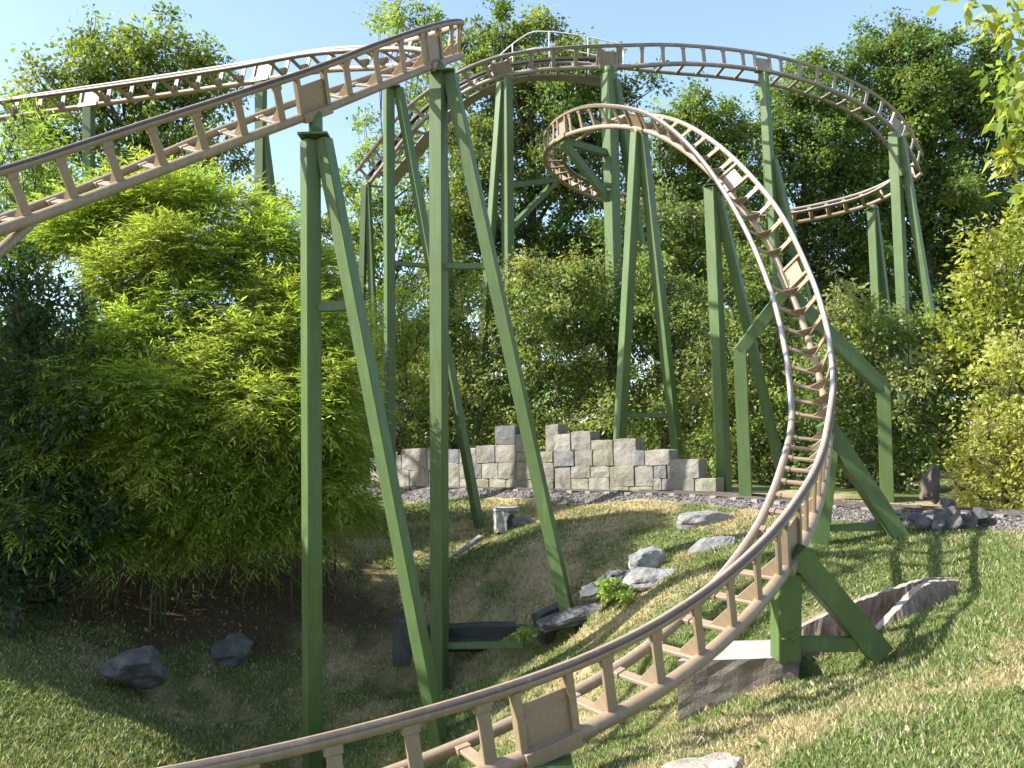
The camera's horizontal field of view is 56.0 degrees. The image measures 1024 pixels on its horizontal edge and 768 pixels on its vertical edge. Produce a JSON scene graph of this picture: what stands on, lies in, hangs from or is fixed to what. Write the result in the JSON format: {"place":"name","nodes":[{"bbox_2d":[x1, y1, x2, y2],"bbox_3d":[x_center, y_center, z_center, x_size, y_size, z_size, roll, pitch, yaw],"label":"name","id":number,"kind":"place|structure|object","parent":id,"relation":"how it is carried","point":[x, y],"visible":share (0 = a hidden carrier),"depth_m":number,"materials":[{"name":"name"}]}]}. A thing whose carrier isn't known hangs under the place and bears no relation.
{"place":"outdoors","nodes":[
{"label":"outdoors","id":0,"kind":"place"},
{"bbox_2d":[0,463,1023,767],"bbox_3d":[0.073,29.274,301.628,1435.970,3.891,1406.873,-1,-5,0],"label":"ground","id":1,"kind":"structure","parent":0,"point":[358,611],"depth_m":13.62,"materials":[{"name":"green plant"}]},
{"bbox_2d":[0,82,114,455],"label":"feathery tree","id":2,"kind":"object","parent":1,"relation":"on","point":[35,172],"visible":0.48,"depth_m":17.26,"materials":[{"name":"green plant"}]},
{"bbox_2d":[0,237,137,639],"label":"dark shrub","id":3,"kind":"object","parent":1,"relation":"on","point":[18,586],"visible":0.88,"depth_m":12.25,"materials":[{"name":"green plant"}]},
{"bbox_2d":[0,296,138,570],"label":"dark bush","id":4,"kind":"object","parent":1,"relation":"on","point":[59,311],"visible":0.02,"depth_m":15.36,"materials":[{"name":"green plant"}]},
{"bbox_2d":[82,107,94,458],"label":"track support","id":5,"kind":"object","parent":1,"relation":"on","point":[88,122],"visible":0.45,"depth_m":21.05,"materials":[{"name":"green paint"}]},
{"bbox_2d":[0,0,254,456],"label":"broadleaf tree","id":6,"kind":"object","parent":1,"relation":"on","point":[92,53],"visible":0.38,"depth_m":23.89,"materials":[{"name":"green plant"}]},
{"bbox_2d":[100,645,167,689],"bbox_3d":[-4.695,3.541,11.927,0.635,0.570,0.695,-3,-6,23],"label":"boulder","id":7,"kind":"object","parent":1,"relation":"on","point":[141,668],"visible":1,"depth_m":11.81,"materials":[{"name":"grey stone"}]},
{"bbox_2d":[40,199,248,525],"bbox_3d":[-6.700,-0.243,17.632,4.365,7.379,3.245,-1,-5,0],"label":"dark bush","id":8,"kind":"object","parent":1,"relation":"on","point":[89,303],"visible":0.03,"depth_m":17.14,"materials":[{"name":"green plant"}]},
{"bbox_2d":[0,137,392,630],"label":"bamboo","id":9,"kind":"object","parent":1,"relation":"on","point":[170,191],"visible":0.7,"depth_m":14.44,"materials":[{"name":"green plant"}]},
{"bbox_2d":[0,283,413,634],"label":"bamboo","id":10,"kind":"object","parent":1,"relation":"on","point":[203,519],"visible":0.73,"depth_m":13.09,"materials":[{"name":"green plant"}]},
{"bbox_2d":[211,633,253,667],"bbox_3d":[-3.907,3.752,13.553,0.496,0.460,0.598,-3,-5,16],"label":"boulder","id":11,"kind":"object","parent":1,"relation":"on","point":[232,649],"visible":1,"depth_m":13.41,"materials":[{"name":"grey stone"}]},
{"bbox_2d":[164,198,378,525],"bbox_3d":[-4.450,-0.044,18.485,4.551,7.013,3.351,3,-7,-38],"label":"dark bush","id":12,"kind":"object","parent":1,"relation":"on","point":[248,342],"visible":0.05,"depth_m":18.08,"materials":[{"name":"green plant"}]},
{"bbox_2d":[254,81,296,486],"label":"track support","id":13,"kind":"object","parent":1,"relation":"on","point":[262,158],"visible":0.12,"depth_m":19.88,"materials":[{"name":"green paint"}]},
{"bbox_2d":[0,19,464,258],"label":"coaster track","id":14,"kind":"structure","parent":13,"relation":"on","point":[23,219],"depth_m":11.58,"materials":[{"name":"beige metal"}]},
{"bbox_2d":[237,0,476,342],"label":"broadleaf tree","id":15,"kind":"object","parent":1,"relation":"on","point":[401,213],"visible":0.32,"depth_m":32.72,"materials":[{"name":"green plant"}]},
{"bbox_2d":[356,181,379,412],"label":"track support","id":16,"kind":"object","parent":1,"relation":"on","point":[366,255],"visible":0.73,"depth_m":27.73,"materials":[{"name":"green paint"}]},
{"bbox_2d":[297,111,447,767],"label":"track support","id":17,"kind":"object","parent":1,"relation":"on","point":[318,162],"visible":0.98,"depth_m":11.65,"materials":[{"name":"green paint"}]},
{"bbox_2d":[355,394,409,474],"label":"shrub","id":18,"kind":"object","parent":1,"relation":"on","point":[398,429],"visible":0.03,"depth_m":24.10,"materials":[{"name":"green plant"}]},
{"bbox_2d":[346,267,469,454],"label":"bamboo bush","id":19,"kind":"object","parent":1,"relation":"on","point":[402,359],"visible":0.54,"depth_m":24.76,"materials":[{"name":"green plant"}]},
{"bbox_2d":[383,64,483,539],"bbox_3d":[-1.482,-1.051,18.010,1.997,9.807,1.126,-1,-5,0],"label":"track support","id":20,"kind":"object","parent":1,"relation":"on","point":[392,95],"visible":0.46,"depth_m":17.95,"materials":[{"name":"green paint"}]},
{"bbox_2d":[448,172,458,448],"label":"track support","id":21,"kind":"object","parent":1,"relation":"on","point":[451,303],"visible":0.06,"depth_m":24.73,"materials":[{"name":"green paint"}]},
{"bbox_2d":[453,535,483,556],"bbox_3d":[-0.737,2.765,16.503,0.574,0.348,0.152,2,-6,-31],"label":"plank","id":22,"kind":"object","parent":1,"relation":"on","point":[472,542],"visible":1,"depth_m":16.47,"materials":[{"name":"grey wood"}]},
{"bbox_2d":[383,259,556,454],"bbox_3d":[-1.174,-0.297,24.635,5.163,5.835,3.477,0,-5,-12],"label":"shrub","id":23,"kind":"object","parent":1,"relation":"on","point":[469,398],"visible":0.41,"depth_m":24.18,"materials":[{"name":"green plant"}]},
{"bbox_2d":[392,602,558,666],"bbox_3d":[-0.377,3.502,13.639,2.630,0.857,0.864,-1,-5,0],"label":"culvert","id":24,"kind":"object","parent":1,"relation":"on","point":[485,631],"visible":0.57,"depth_m":13.78,"materials":[{"name":"concrete"}]},
{"bbox_2d":[429,60,575,692],"bbox_3d":[-0.178,-0.046,13.572,2.127,9.049,1.056,-1,-5,0],"label":"track support","id":25,"kind":"object","parent":1,"relation":"on","point":[444,88],"visible":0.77,"depth_m":13.48,"materials":[{"name":"green paint"}]},
{"bbox_2d":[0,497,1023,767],"bbox_3d":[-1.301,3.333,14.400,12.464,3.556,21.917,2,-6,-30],"label":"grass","id":26,"kind":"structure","parent":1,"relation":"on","point":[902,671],"depth_m":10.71,"materials":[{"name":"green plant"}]},
{"bbox_2d":[580,569,629,597],"bbox_3d":[1.273,2.661,12.904,0.805,0.306,0.471,-15,2,-7],"label":"boulder","id":27,"kind":"object","parent":26,"relation":"on","point":[590,590],"visible":0.61,"depth_m":12.80,"materials":[{"name":"grey stone"}]},
{"bbox_2d":[0,221,1023,475],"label":"woodland","id":28,"kind":"object","parent":1,"relation":"on","point":[650,445],"visible":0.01,"depth_m":43.35,"materials":[{"name":"green plant"}]},
{"bbox_2d":[0,481,1023,530],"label":"ballast bed","id":29,"kind":"object","parent":1,"relation":"on","point":[1015,525],"visible":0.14,"depth_m":17.34,"materials":[{"name":"grey gravel"}]},
{"bbox_2d":[31,474,1023,517],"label":"miniature railway track","id":30,"kind":"structure","parent":29,"relation":"on","point":[897,508],"depth_m":16.68,"materials":[{"name":"metal"},{"name":"gravel"},{"name":"wood"}]},
{"bbox_2d":[919,464,939,503],"bbox_3d":[6.757,1.619,15.613,0.291,0.653,0.427,-6,-7,43],"label":"standing stone","id":31,"kind":"object","parent":29,"relation":"on","point":[930,485],"visible":1,"depth_m":15.49,"materials":[{"name":"stone"}]},
{"bbox_2d":[940,498,956,508],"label":"stone","id":32,"kind":"object","parent":29,"relation":"on","point":[946,502],"visible":0.63,"depth_m":14.51,"materials":[{"name":"grey stone"}]},
{"bbox_2d":[971,507,991,523],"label":"stone","id":33,"kind":"object","parent":29,"relation":"on","point":[982,515],"visible":0.84,"depth_m":13.25,"materials":[{"name":"grey stone"}]},
{"bbox_2d":[492,506,534,532],"bbox_3d":[0.033,2.458,17.269,0.835,0.543,0.552,1,-6,-21],"label":"stone inlet","id":34,"kind":"object","parent":1,"relation":"on","point":[503,519],"visible":0.88,"depth_m":17.03,"materials":[{"name":"concrete"}]},
{"bbox_2d":[471,74,556,447],"bbox_3d":[0.383,-2.421,25.044,3.019,10.507,1.534,4,-7,-45],"label":"track support","id":35,"kind":"object","parent":1,"relation":"on","point":[502,156],"visible":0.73,"depth_m":24.07,"materials":[{"name":"green paint"}]},
{"bbox_2d":[9,501,1019,767],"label":"fallen leaves","id":36,"kind":"object","parent":1,"relation":"on","point":[557,661],"visible":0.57,"depth_m":12.10,"materials":[{"name":"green plant"}]},
{"bbox_2d":[511,623,541,642],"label":"weed","id":37,"kind":"object","parent":1,"relation":"on","point":[527,631],"visible":1,"depth_m":13.05,"materials":[{"name":"green plant"}]},
{"bbox_2d":[409,0,674,451],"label":"broadleaf tree","id":38,"kind":"object","parent":1,"relation":"on","point":[565,96],"visible":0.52,"depth_m":30.58,"materials":[{"name":"green plant"}]},
{"bbox_2d":[370,424,723,491],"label":"stone wall","id":39,"kind":"structure","parent":1,"relation":"on","point":[585,459],"depth_m":19.75,"materials":[{"name":"beige stone"}]},
{"bbox_2d":[533,753,572,767],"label":"track support","id":40,"kind":"object","parent":1,"relation":"on","point":[564,761],"visible":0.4,"depth_m":6.53,"materials":[{"name":"green paint"}]},
{"bbox_2d":[536,601,599,633],"bbox_3d":[0.778,3.175,13.104,0.906,0.376,0.351,0,-5,-10],"label":"stone slab","id":41,"kind":"object","parent":1,"relation":"on","point":[575,615],"depth_m":13.00,"materials":[{"name":"grey stone"}]},
{"bbox_2d":[477,234,667,462],"bbox_3d":[1.466,-0.410,23.473,4.619,6.376,3.467,-1,-5,0],"label":"shrub","id":42,"kind":"object","parent":1,"relation":"on","point":[568,288],"visible":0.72,"depth_m":23.21,"materials":[{"name":"green plant"}]},
{"bbox_2d":[171,531,1023,767],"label":"lawn weeds","id":43,"kind":"object","parent":1,"relation":"on","point":[931,683],"visible":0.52,"depth_m":7.84,"materials":[{"name":"green plant"}]},
{"bbox_2d":[593,572,634,602],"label":"weed","id":44,"kind":"object","parent":1,"relation":"on","point":[607,585],"visible":0.88,"depth_m":12.48,"materials":[{"name":"green plant"}]},
{"bbox_2d":[559,65,670,448],"bbox_3d":[2.686,-2.619,24.120,3.538,10.608,0.923,4,-7,-44],"label":"track support","id":45,"kind":"object","parent":1,"relation":"on","point":[608,190],"visible":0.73,"depth_m":23.92,"materials":[{"name":"green paint"}]},
{"bbox_2d":[156,103,922,767],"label":"coaster track","id":46,"kind":"structure","parent":45,"relation":"on","point":[548,727],"depth_m":7.89,"materials":[{"name":"beige metal"}]},
{"bbox_2d":[354,43,923,187],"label":"coaster track","id":47,"kind":"structure","parent":45,"relation":"on","point":[496,71],"depth_m":24.77,"materials":[{"name":"metal"}]},
{"bbox_2d":[481,31,624,81],"bbox_3d":[1.029,-8.478,25.017,3.744,1.370,0.281,-2,-5,4],"label":"handrail","id":48,"kind":"object","parent":47,"relation":"attached to","point":[588,53],"visible":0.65,"depth_m":24.97,"materials":[{"name":"metal"}]},
{"bbox_2d":[616,587,635,605],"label":"weed","id":49,"kind":"object","parent":1,"relation":"on","point":[623,597],"visible":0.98,"depth_m":12.27,"materials":[{"name":"green plant"}]},
{"bbox_2d":[628,546,664,570],"bbox_3d":[1.835,2.435,13.210,0.509,0.383,0.356,-18,13,-23],"label":"boulder","id":50,"kind":"object","parent":1,"relation":"on","point":[651,557],"visible":0.76,"depth_m":13.09,"materials":[{"name":"grey stone"}]},
{"bbox_2d":[613,128,683,458],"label":"track support","id":51,"kind":"object","parent":1,"relation":"on","point":[640,170],"visible":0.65,"depth_m":20.77,"materials":[{"name":"green paint"}]},
{"bbox_2d":[622,567,675,591],"bbox_3d":[1.841,2.567,12.584,0.828,0.327,0.475,0,-5,-8],"label":"boulder","id":52,"kind":"object","parent":1,"relation":"on","point":[639,579],"visible":0.75,"depth_m":12.45,"materials":[{"name":"grey stone"}]},
{"bbox_2d":[590,241,751,462],"bbox_3d":[4.036,-0.570,23.328,4.244,5.934,3.022,-1,-5,0],"label":"shrub","id":53,"kind":"object","parent":1,"relation":"on","point":[677,324],"visible":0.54,"depth_m":23.15,"materials":[{"name":"green plant"}]},
{"bbox_2d":[584,165,789,458],"bbox_3d":[5.015,-1.785,26.061,5.926,8.698,3.243,-1,-5,0],"label":"broadleaf tree","id":54,"kind":"object","parent":1,"relation":"on","point":[686,239],"visible":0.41,"depth_m":26.18,"materials":[{"name":"green plant"}]},
{"bbox_2d":[600,70,804,459],"bbox_3d":[6.500,-3.852,32.727,7.911,13.737,5.730,-1,-5,0],"label":"broadleaf tree","id":55,"kind":"object","parent":1,"relation":"on","point":[694,174],"visible":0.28,"depth_m":32.78,"materials":[{"name":"green plant"}]},
{"bbox_2d":[661,752,743,767],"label":"boulder","id":56,"kind":"object","parent":1,"relation":"on","point":[725,760],"visible":0.98,"depth_m":5.96,"materials":[{"name":"grey stone"}]},
{"bbox_2d":[676,510,732,529],"bbox_3d":[3.058,2.205,15.197,0.996,0.431,0.455,-6,5,-15],"label":"boulder","id":57,"kind":"object","parent":1,"relation":"on","point":[690,520],"visible":0.5,"depth_m":15.02,"materials":[{"name":"grey stone"}]},
{"bbox_2d":[688,536,736,553],"bbox_3d":[2.776,2.264,13.315,0.750,0.346,0.456,-27,10,-20],"label":"boulder","id":58,"kind":"object","parent":1,"relation":"on","point":[706,543],"visible":0.52,"depth_m":13.25,"materials":[{"name":"grey stone"}]},
{"bbox_2d":[677,640,799,724],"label":"foundation block","id":59,"kind":"structure","parent":1,"relation":"on","point":[733,668],"depth_m":9.17,"materials":[{"name":"concrete"}]},
{"bbox_2d":[770,543,892,663],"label":"track support","id":60,"kind":"object","parent":59,"relation":"on","point":[789,642],"visible":0.89,"depth_m":9.02,"materials":[{"name":"green paint"}]},
{"bbox_2d":[702,182,790,491],"bbox_3d":[4.533,-0.635,18.989,2.031,6.516,0.719,2,-6,-33],"label":"track support","id":61,"kind":"object","parent":1,"relation":"on","point":[717,225],"visible":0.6,"depth_m":18.66,"materials":[{"name":"green paint"}]},
{"bbox_2d":[670,234,839,485],"bbox_3d":[5.393,-0.382,21.033,3.895,6.077,2.822,0,-5,-11],"label":"shrub","id":62,"kind":"object","parent":1,"relation":"on","point":[758,435],"visible":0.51,"depth_m":20.85,"materials":[{"name":"green plant"}]},
{"bbox_2d":[758,71,841,476],"bbox_3d":[7.604,-2.617,24.708,1.985,10.851,1.533,-3,-5,17],"label":"track support","id":63,"kind":"object","parent":1,"relation":"on","point":[774,186],"visible":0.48,"depth_m":24.73,"materials":[{"name":"green paint"}]},
{"bbox_2d":[721,41,892,466],"bbox_3d":[10.123,-4.585,34.036,7.056,15.272,5.407,-3,-6,19],"label":"broadleaf tree","id":64,"kind":"object","parent":1,"relation":"on","point":[810,170],"visible":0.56,"depth_m":33.53,"materials":[{"name":"green plant"}]},
{"bbox_2d":[733,279,893,502],"bbox_3d":[5.316,0.415,17.000,2.807,4.588,0.632,-1,-5,0],"label":"track support","id":65,"kind":"object","parent":1,"relation":"on","point":[860,366],"visible":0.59,"depth_m":16.89,"materials":[{"name":"green paint"}]},
{"bbox_2d":[763,260,946,488],"bbox_3d":[6.992,-0.076,20.145,3.504,4.922,3.322,-1,-5,0],"label":"shrub","id":66,"kind":"object","parent":1,"relation":"on","point":[876,340],"visible":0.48,"depth_m":19.47,"materials":[{"name":"green plant"}]},
{"bbox_2d":[810,419,909,544],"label":"track support","id":67,"kind":"object","parent":1,"relation":"on","point":[845,456],"visible":0.48,"depth_m":13.05,"materials":[{"name":"green paint"}]},
{"bbox_2d":[801,577,952,658],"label":"retaining wall","id":68,"kind":"structure","parent":1,"relation":"on","point":[875,608],"depth_m":10.67,"materials":[{"name":"concrete"}]},
{"bbox_2d":[864,204,902,438],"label":"track support","id":69,"kind":"object","parent":1,"relation":"on","point":[878,276],"visible":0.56,"depth_m":28.79,"materials":[{"name":"green paint"}]},
{"bbox_2d":[800,5,1023,462],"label":"broadleaf tree","id":70,"kind":"object","parent":1,"relation":"on","point":[947,193],"visible":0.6,"depth_m":34.28,"materials":[{"name":"green plant"}]},
{"bbox_2d":[875,580,959,630],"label":"retaining wall","id":71,"kind":"structure","parent":1,"relation":"on","point":[920,597],"depth_m":10.36,"materials":[{"name":"concrete"}]},
{"bbox_2d":[909,513,932,529],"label":"stone","id":72,"kind":"object","parent":1,"relation":"on","point":[920,521],"visible":0.98,"depth_m":13.21,"materials":[{"name":"grey stone"}]},
{"bbox_2d":[848,300,999,493],"bbox_3d":[8.513,0.418,19.530,3.166,4.298,2.861,-1,-5,0],"label":"shrub","id":73,"kind":"object","parent":1,"relation":"on","point":[921,375],"visible":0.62,"depth_m":19.23,"materials":[{"name":"green plant"}]},
{"bbox_2d":[888,131,961,474],"bbox_3d":[11.182,-2.030,26.524,1.716,9.788,0.886,1,-5,-19],"label":"track support","id":74,"kind":"object","parent":1,"relation":"on","point":[900,173],"visible":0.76,"depth_m":26.31,"materials":[{"name":"green paint"}]},
{"bbox_2d":[931,514,946,531],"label":"stone","id":75,"kind":"object","parent":1,"relation":"on","point":[939,523],"visible":0.95,"depth_m":13.11,"materials":[{"name":"grey stone"}]},
{"bbox_2d":[939,506,964,529],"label":"stone","id":76,"kind":"object","parent":1,"relation":"on","point":[951,516],"visible":0.77,"depth_m":13.10,"materials":[{"name":"grey stone"}]},
{"bbox_2d":[891,184,1023,491],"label":"broadleaf tree","id":77,"kind":"object","parent":1,"relation":"on","point":[982,292],"visible":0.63,"depth_m":18.56,"materials":[{"name":"green plant"}]},
{"bbox_2d":[961,513,977,529],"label":"stone","id":78,"kind":"object","parent":1,"relation":"on","point":[970,521],"visible":0.69,"depth_m":13.13,"materials":[{"name":"grey stone"}]},
{"bbox_2d":[924,0,1023,215],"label":"overhanging tree","id":79,"kind":"object","parent":1,"relation":"on","point":[1011,112],"visible":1,"depth_m":8.65,"materials":[{"name":"green plant"}]},
{"bbox_2d":[929,313,1023,509],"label":"shrub","id":80,"kind":"object","parent":1,"relation":"on","point":[995,423],"visible":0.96,"depth_m":15.64,"materials":[{"name":"green plant"}]},
{"bbox_2d":[0,0,1023,474],"label":"sky","id":81,"kind":"structure","parent":0,"point":[249,29],"materials":[{"name":"blue"}]}
]}

